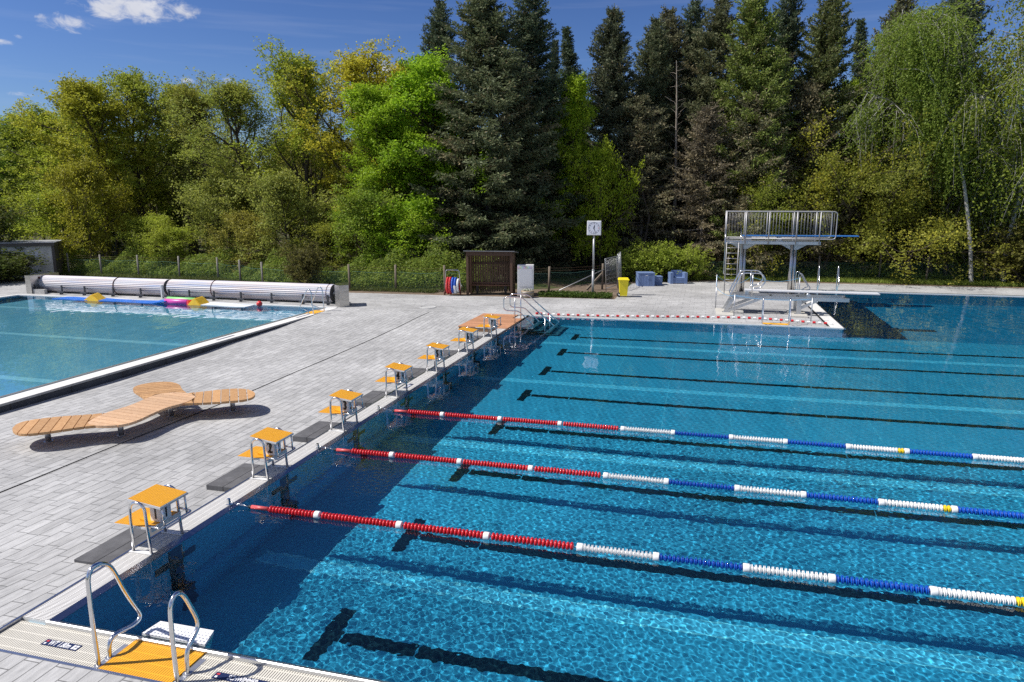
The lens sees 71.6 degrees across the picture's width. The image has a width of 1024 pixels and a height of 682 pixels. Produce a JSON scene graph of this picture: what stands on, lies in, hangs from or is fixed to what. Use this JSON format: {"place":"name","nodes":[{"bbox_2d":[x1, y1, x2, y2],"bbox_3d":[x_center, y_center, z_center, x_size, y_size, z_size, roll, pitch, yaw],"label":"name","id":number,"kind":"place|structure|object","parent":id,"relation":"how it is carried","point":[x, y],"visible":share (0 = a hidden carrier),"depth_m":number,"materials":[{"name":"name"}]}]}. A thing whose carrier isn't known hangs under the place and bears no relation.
{"place":"outdoors","nodes":[
{"label":"outdoors","id":0,"kind":"place"},
{"bbox_2d":[0,652,146,681],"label":"deck","id":1,"kind":"structure","parent":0,"point":[15,668],"depth_m":6.62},
{"bbox_2d":[95,529,162,562],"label":"step slab","id":2,"kind":"structure","parent":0,"point":[122,550],"depth_m":9.22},
{"bbox_2d":[0,295,317,395],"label":"water","id":3,"kind":"structure","parent":0,"point":[45,339],"depth_m":24.57,"materials":[{"name":"liquid"}]},
{"bbox_2d":[0,620,347,681],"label":"grating","id":4,"kind":"object","parent":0,"point":[24,637],"visible":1,"depth_m":6.96,"materials":[{"name":"plastic"}]},
{"bbox_2d":[85,561,213,681],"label":"pool ladder","id":5,"kind":"object","parent":4,"relation":"on","point":[171,631],"visible":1,"depth_m":6.77,"materials":[{"name":"metal"}]},
{"bbox_2d":[98,640,203,681],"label":"tread mat","id":6,"kind":"object","parent":4,"relation":"on","point":[147,660],"visible":0.92,"depth_m":6.81,"materials":[{"name":"rubber"}]},
{"bbox_2d":[0,620,387,681],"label":"lip","id":7,"kind":"object","parent":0,"point":[254,660],"visible":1,"depth_m":6.83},
{"bbox_2d":[0,307,489,627],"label":"deck","id":8,"kind":"structure","parent":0,"point":[54,524],"depth_m":14.30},
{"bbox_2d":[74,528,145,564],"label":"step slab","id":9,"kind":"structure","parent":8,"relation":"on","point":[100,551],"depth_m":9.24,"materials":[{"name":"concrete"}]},
{"bbox_2d":[12,382,254,442],"bbox_3d":[-7.509,1.569,14.597,3.210,0.394,3.926,3,11,15],"label":"wooden lounger","id":10,"kind":"object","parent":8,"relation":"on","point":[158,397],"visible":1,"depth_m":14.46,"materials":[{"name":"brown wood"}]},
{"bbox_2d":[0,312,428,492],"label":"drain line","id":11,"kind":"object","parent":8,"relation":"on","point":[186,417],"visible":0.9,"depth_m":14.60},
{"bbox_2d":[206,463,258,491],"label":"step slab","id":12,"kind":"structure","parent":8,"relation":"on","point":[219,483],"depth_m":11.61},
{"bbox_2d":[458,313,521,331],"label":"lounger","id":13,"kind":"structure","parent":8,"relation":"on","point":[507,321],"depth_m":26.16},
{"bbox_2d":[0,214,1022,304],"bbox_3d":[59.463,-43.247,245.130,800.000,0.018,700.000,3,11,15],"label":"ground","id":14,"kind":"structure","parent":0,"point":[561,280],"depth_m":41.93,"materials":[{"name":"plant"}]},
{"bbox_2d":[0,195,41,241],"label":"leafy tree","id":15,"kind":"object","parent":14,"relation":"on","point":[9,225],"visible":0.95,"depth_m":41.68,"materials":[{"name":"green plant"}]},
{"bbox_2d":[0,248,59,281],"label":"shrub","id":16,"kind":"object","parent":14,"relation":"on","point":[7,272],"visible":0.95,"depth_m":39.13,"materials":[{"name":"green plant"}]},
{"bbox_2d":[0,240,65,277],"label":"shed","id":17,"kind":"structure","parent":14,"relation":"on","point":[49,250],"depth_m":41.77,"materials":[{"name":"concrete"}]},
{"bbox_2d":[0,109,76,239],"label":"leafy tree","id":18,"kind":"object","parent":14,"relation":"on","point":[3,176],"visible":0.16,"depth_m":55.44,"materials":[{"name":"green plant"}]},
{"bbox_2d":[0,100,109,257],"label":"leafy tree","id":19,"kind":"object","parent":14,"relation":"on","point":[39,159],"visible":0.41,"depth_m":50.77,"materials":[{"name":"green plant"}]},
{"bbox_2d":[4,184,112,269],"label":"sapling","id":20,"kind":"object","parent":14,"relation":"on","point":[54,225],"visible":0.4,"depth_m":45.59,"materials":[{"name":"green plant"}]},
{"bbox_2d":[21,152,138,262],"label":"sapling","id":21,"kind":"object","parent":14,"relation":"on","point":[73,178],"visible":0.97,"depth_m":44.45,"materials":[{"name":"green plant"}]},
{"bbox_2d":[3,68,167,262],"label":"leafy tree","id":22,"kind":"object","parent":14,"relation":"on","point":[81,98],"visible":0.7,"depth_m":46.88,"materials":[{"name":"green plant"}]},
{"bbox_2d":[83,64,193,238],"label":"leafy tree","id":23,"kind":"object","parent":14,"relation":"on","point":[132,87],"visible":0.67,"depth_m":48.64,"materials":[{"name":"green plant"}]},
{"bbox_2d":[105,210,195,260],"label":"sapling","id":24,"kind":"object","parent":14,"relation":"on","point":[142,227],"visible":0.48,"depth_m":45.15,"materials":[{"name":"green plant"}]},
{"bbox_2d":[66,253,263,281],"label":"wire fence","id":25,"kind":"object","parent":14,"relation":"on","point":[217,265],"visible":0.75,"depth_m":40.85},
{"bbox_2d":[125,222,205,269],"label":"sapling","id":26,"kind":"object","parent":14,"relation":"on","point":[167,234],"visible":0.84,"depth_m":43.76,"materials":[{"name":"green plant"}]},
{"bbox_2d":[128,73,239,255],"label":"leafy tree","id":27,"kind":"object","parent":14,"relation":"on","point":[178,216],"visible":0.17,"depth_m":51.70,"materials":[{"name":"green plant"}]},
{"bbox_2d":[153,69,256,248],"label":"leafy tree","id":28,"kind":"object","parent":14,"relation":"on","point":[188,94],"visible":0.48,"depth_m":48.40,"materials":[{"name":"green plant"}]},
{"bbox_2d":[169,164,266,268],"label":"sapling","id":29,"kind":"object","parent":14,"relation":"on","point":[223,194],"visible":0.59,"depth_m":43.55,"materials":[{"name":"green plant"}]},
{"bbox_2d":[154,66,301,262],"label":"leafy tree","id":30,"kind":"object","parent":14,"relation":"on","point":[234,96],"visible":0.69,"depth_m":43.95,"materials":[{"name":"green plant"}]},
{"bbox_2d":[198,207,280,271],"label":"sapling","id":31,"kind":"object","parent":14,"relation":"on","point":[241,223],"visible":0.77,"depth_m":41.73,"materials":[{"name":"green plant"}]},
{"bbox_2d":[59,271,438,293],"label":"grass","id":32,"kind":"structure","parent":14,"relation":"on","point":[201,277],"depth_m":40.43,"materials":[{"name":"green plant"}]},
{"bbox_2d":[216,164,341,268],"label":"sapling","id":33,"kind":"object","parent":14,"relation":"on","point":[283,186],"visible":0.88,"depth_m":40.33,"materials":[{"name":"green plant"}]},
{"bbox_2d":[62,240,498,291],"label":"undergrowth","id":34,"kind":"object","parent":14,"relation":"on","point":[333,278],"visible":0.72,"depth_m":38.11,"materials":[{"name":"green plant"}]},
{"bbox_2d":[225,34,350,250],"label":"leafy tree","id":35,"kind":"object","parent":14,"relation":"on","point":[283,97],"visible":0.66,"depth_m":43.41,"materials":[{"name":"green plant"}]},
{"bbox_2d":[273,232,332,283],"bbox_3d":[-10.590,-4.027,36.061,2.890,2.954,2.511,-1,11,-7],"label":"shrub","id":36,"kind":"object","parent":14,"relation":"on","point":[311,259],"visible":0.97,"depth_m":35.79,"materials":[{"name":"green plant"}]},
{"bbox_2d":[258,58,353,242],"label":"leafy tree","id":37,"kind":"object","parent":14,"relation":"on","point":[300,168],"visible":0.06,"depth_m":50.34,"materials":[{"name":"green plant"}]},
{"bbox_2d":[282,217,366,273],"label":"sapling","id":38,"kind":"object","parent":14,"relation":"on","point":[322,233],"visible":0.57,"depth_m":40.31,"materials":[{"name":"green plant"}]},
{"bbox_2d":[275,34,432,272],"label":"leafy tree","id":39,"kind":"object","parent":14,"relation":"on","point":[353,67],"visible":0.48,"depth_m":42.25,"materials":[{"name":"green plant"}]},
{"bbox_2d":[327,181,409,269],"bbox_3d":[-7.801,-6.010,39.240,4.916,5.631,5.306,-3,11,-14],"label":"sapling","id":40,"kind":"object","parent":14,"relation":"on","point":[368,198],"visible":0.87,"depth_m":38.27,"materials":[{"name":"green plant"}]},
{"bbox_2d":[330,80,454,268],"bbox_3d":[-7.207,-9.250,41.461,7.571,11.144,8.475,-3,11,-17],"label":"leafy tree","id":41,"kind":"object","parent":14,"relation":"on","point":[364,99],"visible":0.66,"depth_m":39.78,"materials":[{"name":"green plant"}]},
{"bbox_2d":[355,208,466,281],"bbox_3d":[-5.344,-5.354,39.579,5.586,4.162,5.175,2,11,12],"label":"sapling","id":42,"kind":"object","parent":14,"relation":"on","point":[413,225],"visible":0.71,"depth_m":38.38,"materials":[{"name":"green plant"}]},
{"bbox_2d":[402,0,482,255],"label":"spruce tree","id":43,"kind":"object","parent":14,"relation":"on","point":[436,27],"visible":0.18,"depth_m":47.37,"materials":[{"name":"green plant"}]},
{"bbox_2d":[368,43,527,274],"bbox_3d":[-4.246,-10.303,41.592,10.757,13.197,9.609,-2,11,-10],"label":"leafy tree","id":44,"kind":"object","parent":14,"relation":"on","point":[420,74],"visible":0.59,"depth_m":39.72,"materials":[{"name":"green plant"}]},
{"bbox_2d":[407,0,580,281],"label":"spruce tree","id":45,"kind":"object","parent":14,"relation":"on","point":[484,77],"visible":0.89,"depth_m":38.49,"materials":[{"name":"green plant"}]},
{"bbox_2d":[0,124,1023,280],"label":"distant trunks","id":46,"kind":"object","parent":14,"relation":"on","point":[645,238],"depth_m":52.94,"materials":[{"name":"plant"}]},
{"bbox_2d":[469,0,594,275],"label":"spruce tree","id":47,"kind":"object","parent":14,"relation":"on","point":[533,24],"visible":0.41,"depth_m":40.70,"materials":[{"name":"green plant"}]},
{"bbox_2d":[524,71,609,273],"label":"leafy tree","id":48,"kind":"object","parent":14,"relation":"on","point":[580,116],"visible":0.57,"depth_m":41.41,"materials":[{"name":"green plant"}]},
{"bbox_2d":[547,26,595,246],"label":"spruce tree","id":49,"kind":"object","parent":14,"relation":"on","point":[568,53],"visible":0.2,"depth_m":48.45,"materials":[{"name":"green plant"}]},
{"bbox_2d":[560,134,644,275],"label":"leafy tree","id":50,"kind":"object","parent":14,"relation":"on","point":[602,161],"visible":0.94,"depth_m":41.15,"materials":[{"name":"green plant"}]},
{"bbox_2d":[552,3,662,272],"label":"spruce tree","id":51,"kind":"object","parent":14,"relation":"on","point":[612,85],"visible":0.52,"depth_m":42.76,"materials":[{"name":"green plant"}]},
{"bbox_2d":[609,240,654,280],"bbox_3d":[6.825,-4.502,40.084,3.211,2.307,2.790,-10,15,-43],"label":"shrub","id":52,"kind":"object","parent":14,"relation":"on","point":[628,264],"visible":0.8,"depth_m":39.54,"materials":[{"name":"green plant"}]},
{"bbox_2d":[592,91,688,272],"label":"spruce tree","id":53,"kind":"object","parent":14,"relation":"on","point":[640,132],"visible":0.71,"depth_m":42.45,"materials":[{"name":"green plant"}]},
{"bbox_2d":[610,14,690,255],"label":"spruce tree","id":54,"kind":"object","parent":14,"relation":"on","point":[651,57],"visible":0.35,"depth_m":44.26,"materials":[{"name":"green plant"}]},
{"bbox_2d":[625,232,685,276],"bbox_3d":[8.112,-4.700,39.973,3.532,2.769,3.068,4,12,21],"label":"shrub","id":55,"kind":"object","parent":14,"relation":"on","point":[664,258],"visible":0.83,"depth_m":39.47,"materials":[{"name":"green plant"}]},
{"bbox_2d":[646,3,700,231],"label":"spruce tree","id":56,"kind":"object","parent":14,"relation":"on","point":[674,33],"visible":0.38,"depth_m":45.45,"materials":[{"name":"green plant"}]},
{"bbox_2d":[655,0,723,243],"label":"spruce tree","id":57,"kind":"object","parent":14,"relation":"on","point":[694,8],"visible":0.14,"depth_m":46.74,"materials":[{"name":"green plant"}]},
{"bbox_2d":[664,242,715,280],"bbox_3d":[9.978,-4.544,40.071,2.790,2.400,3.211,-1,11,-3],"label":"shrub","id":58,"kind":"object","parent":14,"relation":"on","point":[692,265],"visible":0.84,"depth_m":39.65,"materials":[{"name":"green plant"}]},
{"bbox_2d":[663,0,741,232],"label":"spruce tree","id":59,"kind":"object","parent":14,"relation":"on","point":[711,39],"visible":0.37,"depth_m":43.95,"materials":[{"name":"green plant"}]},
{"bbox_2d":[650,102,755,276],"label":"spruce tree","id":60,"kind":"object","parent":14,"relation":"on","point":[707,124],"visible":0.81,"depth_m":41.14,"materials":[{"name":"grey plant"}]},
{"bbox_2d":[689,82,799,275],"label":"spruce tree","id":61,"kind":"object","parent":14,"relation":"on","point":[748,156],"visible":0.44,"depth_m":40.42,"materials":[{"name":"green plant"}]},
{"bbox_2d":[680,0,814,276],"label":"spruce tree","id":62,"kind":"object","parent":14,"relation":"on","point":[745,66],"visible":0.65,"depth_m":40.56,"materials":[{"name":"green plant"}]},
{"bbox_2d":[709,166,844,275],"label":"tree","id":63,"kind":"object","parent":14,"relation":"on","point":[761,203],"visible":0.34,"depth_m":40.02,"materials":[{"name":"green plant"}]},
{"bbox_2d":[741,0,813,199],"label":"spruce tree","id":64,"kind":"object","parent":14,"relation":"on","point":[789,26],"visible":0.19,"depth_m":43.55,"materials":[{"name":"green plant"}]},
{"bbox_2d":[756,78,860,270],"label":"spruce tree","id":65,"kind":"object","parent":14,"relation":"on","point":[810,89],"visible":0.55,"depth_m":40.78,"materials":[{"name":"plant"}]},
{"bbox_2d":[618,251,1021,280],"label":"wire fence","id":66,"kind":"object","parent":14,"relation":"on","point":[927,271],"visible":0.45,"depth_m":40.34,"materials":[{"name":"grey metal"}]},
{"bbox_2d":[774,0,873,277],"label":"spruce tree","id":67,"kind":"object","parent":14,"relation":"on","point":[824,61],"visible":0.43,"depth_m":40.99,"materials":[{"name":"green plant"}]},
{"bbox_2d":[631,255,1023,280],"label":"undergrowth","id":68,"kind":"object","parent":14,"relation":"on","point":[884,267],"visible":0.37,"depth_m":41.10,"materials":[{"name":"green plant"}]},
{"bbox_2d":[632,273,1023,286],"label":"grass","id":69,"kind":"structure","parent":14,"relation":"on","point":[922,281],"depth_m":39.29,"materials":[{"name":"green plant"}]},
{"bbox_2d":[721,106,942,276],"bbox_3d":[17.567,-7.958,41.546,11.412,10.528,10.464,2,11,8],"label":"tree","id":70,"kind":"object","parent":14,"relation":"on","point":[827,191],"visible":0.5,"depth_m":39.16,"materials":[{"name":"green plant"}]},
{"bbox_2d":[830,17,871,144],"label":"spruce tree","id":71,"kind":"object","parent":14,"relation":"on","point":[861,32],"visible":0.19,"depth_m":44.79,"materials":[{"name":"green plant"}]},
{"bbox_2d":[819,95,915,273],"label":"spruce tree","id":72,"kind":"object","parent":14,"relation":"on","point":[858,213],"visible":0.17,"depth_m":41.26,"materials":[{"name":"plant"}]},
{"bbox_2d":[835,0,935,271],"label":"spruce tree","id":73,"kind":"object","parent":14,"relation":"on","point":[904,5],"visible":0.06,"depth_m":42.61,"materials":[{"name":"green plant"}]},
{"bbox_2d":[800,141,1022,292],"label":"tree","id":74,"kind":"object","parent":14,"relation":"on","point":[939,231],"visible":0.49,"depth_m":38.17,"materials":[{"name":"green plant"}]},
{"bbox_2d":[812,0,1023,272],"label":"birch tree","id":75,"kind":"object","parent":14,"relation":"on","point":[922,13],"visible":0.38,"depth_m":38.78,"materials":[{"name":"green plant"}]},
{"bbox_2d":[838,3,1011,284],"bbox_3d":[21.664,-10.148,38.018,8.595,14.255,5.861,3,11,15],"label":"leaning birch","id":76,"kind":"object","parent":14,"relation":"on","point":[922,79],"visible":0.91,"depth_m":37.10,"materials":[{"name":"green plant"}]},
{"bbox_2d":[877,115,1023,278],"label":"birch tree","id":77,"kind":"object","parent":14,"relation":"on","point":[959,253],"visible":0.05,"depth_m":40.00,"materials":[{"name":"green plant"}]},
{"bbox_2d":[905,0,1009,270],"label":"spruce tree","id":78,"kind":"object","parent":14,"relation":"on","point":[969,12],"visible":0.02,"depth_m":43.82,"materials":[{"name":"green plant"}]},
{"bbox_2d":[906,0,1023,279],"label":"birch tree","id":79,"kind":"object","parent":14,"relation":"on","point":[1008,90],"visible":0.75,"depth_m":36.98,"materials":[{"name":"green plant"}]},
{"bbox_2d":[962,211,1023,283],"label":"shrub","id":80,"kind":"object","parent":14,"relation":"on","point":[1018,260],"visible":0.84,"depth_m":37.79,"materials":[{"name":"green plant"}]},
{"bbox_2d":[0,281,1023,326],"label":"deck","id":81,"kind":"structure","parent":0,"point":[690,299],"depth_m":31.62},
{"bbox_2d":[37,275,334,304],"bbox_3d":[-15.321,-2.425,32.819,16.500,0.847,1.132,3,11,15],"label":"cover reel","id":82,"kind":"object","parent":81,"relation":"on","point":[241,291],"visible":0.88,"depth_m":32.48,"materials":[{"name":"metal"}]},
{"bbox_2d":[535,312,832,324],"bbox_3d":[6.305,-0.918,27.051,10.915,0.079,0.845,2,11,12],"label":"float line","id":83,"kind":"object","parent":81,"relation":"on","point":[739,317],"visible":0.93,"depth_m":27.12,"materials":[{"name":"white plastic"}]},
{"bbox_2d":[715,308,732,315],"bbox_3d":[8.537,-1.173,28.532,0.660,0.045,1.850,3,11,15],"label":"concrete pad","id":84,"kind":"object","parent":81,"relation":"on","point":[720,312],"visible":0.76,"depth_m":28.21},
{"bbox_2d":[722,270,879,313],"bbox_3d":[11.307,-1.893,27.985,5.740,1.642,1.240,3,11,15],"label":"springboard","id":85,"kind":"object","parent":84,"relation":"on","point":[797,300],"visible":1,"depth_m":27.99,"materials":[{"name":"metal"}]},
{"bbox_2d":[718,291,750,294],"bbox_3d":[10.801,-2.304,34.313,1.550,0.060,1.300,3,11,15],"label":"concrete pad","id":86,"kind":"object","parent":81,"relation":"on","point":[726,293],"visible":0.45,"depth_m":34.40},
{"bbox_2d":[723,211,858,293],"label":"diving tower","id":87,"kind":"structure","parent":86,"relation":"on","point":[793,244],"depth_m":33.33,"materials":[{"name":"metal"}]},
{"bbox_2d":[0,278,1023,298],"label":"dirt strip","id":88,"kind":"object","parent":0,"point":[613,289],"visible":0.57,"depth_m":36.06,"materials":[{"name":"soil"}]},
{"bbox_2d":[264,264,464,291],"bbox_3d":[-7.446,-3.163,35.455,11.117,1.391,0.402,2,11,12],"label":"wire fence","id":89,"kind":"object","parent":88,"relation":"on","point":[395,272],"visible":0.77,"depth_m":35.16,"materials":[{"name":"grey metal"}]},
{"bbox_2d":[464,251,518,295],"bbox_3d":[-0.979,-3.269,33.815,2.460,2.125,1.190,2,11,8],"label":"shelter","id":90,"kind":"object","parent":88,"relation":"on","point":[473,283],"visible":0.98,"depth_m":34.14,"materials":[{"name":"brown wood"}]},
{"bbox_2d":[517,264,533,295],"bbox_3d":[0.644,-2.875,33.453,0.760,1.450,0.479,1,11,3],"label":"utility cabinet","id":91,"kind":"object","parent":88,"relation":"on","point":[525,276],"visible":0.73,"depth_m":33.20,"materials":[{"name":"white metal"}]},
{"bbox_2d":[60,293,1023,681],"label":"water","id":92,"kind":"structure","parent":0,"point":[942,373],"depth_m":9.80,"materials":[{"name":"liquid"}]},
{"bbox_2d":[226,498,1023,606],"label":"lane rope","id":93,"kind":"object","parent":92,"relation":"on","point":[911,588],"visible":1,"depth_m":8.78,"materials":[{"name":"plastic"}]},
{"bbox_2d":[315,443,1023,518],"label":"lane rope","id":94,"kind":"object","parent":92,"relation":"on","point":[907,504],"visible":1,"depth_m":11.02,"materials":[{"name":"plastic"}]},
{"bbox_2d":[377,405,1023,462],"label":"lane rope","id":95,"kind":"object","parent":92,"relation":"on","point":[809,443],"visible":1,"depth_m":13.24,"materials":[{"name":"plastic"}]},
{"bbox_2d":[215,408,926,681],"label":"pool floor","id":96,"kind":"structure","parent":0,"point":[314,667],"depth_m":9.47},
{"bbox_2d":[537,290,612,298],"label":"weeds","id":97,"kind":"object","parent":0,"point":[609,295],"visible":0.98,"depth_m":33.07,"materials":[{"name":"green plant"}]},
{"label":"shallow pool floor","id":98,"kind":"structure","parent":0,"visible":0},
{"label":"shallow pool wall","id":99,"kind":"structure","parent":98,"relation":"on","visible":0},
{"bbox_2d":[0,308,335,412],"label":"shallow pool rim","id":100,"kind":"object","parent":99,"relation":"attached to","point":[29,396],"visible":0.44,"depth_m":19.04,"materials":[{"name":"concrete"}]},
{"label":"start wall","id":101,"kind":"structure","parent":0,"visible":0},
{"bbox_2d":[0,315,528,631],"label":"pool edge","id":102,"kind":"object","parent":101,"relation":"on","point":[113,582],"visible":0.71,"depth_m":10.10,"materials":[{"name":"concrete"}]},
{"bbox_2d":[22,315,525,624],"bbox_3d":[-2.308,1.069,17.605,0.328,0.196,21.280,3,11,15],"label":"start wall grating","id":103,"kind":"object","parent":101,"relation":"on","point":[57,604],"visible":0.5,"depth_m":10.07,"materials":[{"name":"plastic"}]},
{"bbox_2d":[113,484,190,554],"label":"starting block","id":104,"kind":"structure","parent":103,"relation":"on","point":[158,499],"depth_m":8.99,"materials":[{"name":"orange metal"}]},
{"bbox_2d":[237,427,295,480],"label":"starting block","id":105,"kind":"structure","parent":103,"relation":"on","point":[269,450],"depth_m":11.36,"materials":[{"name":"orange plastic"}]},
{"bbox_2d":[318,389,364,431],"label":"starting block","id":106,"kind":"structure","parent":103,"relation":"on","point":[346,399],"depth_m":13.72,"materials":[{"name":"orange plastic"}]},
{"bbox_2d":[374,362,413,397],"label":"starting block","id":107,"kind":"structure","parent":103,"relation":"on","point":[399,370],"depth_m":16.09,"materials":[{"name":"orange plastic"}]},
{"bbox_2d":[417,342,450,372],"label":"starting block","id":108,"kind":"structure","parent":103,"relation":"on","point":[439,354],"depth_m":18.46,"materials":[{"name":"orange plastic"}]},
{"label":"diving pool wall","id":109,"kind":"structure","parent":0,"visible":0},
{"bbox_2d":[530,290,1023,328],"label":"lip","id":110,"kind":"object","parent":109,"relation":"on","point":[765,325],"visible":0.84,"depth_m":26.85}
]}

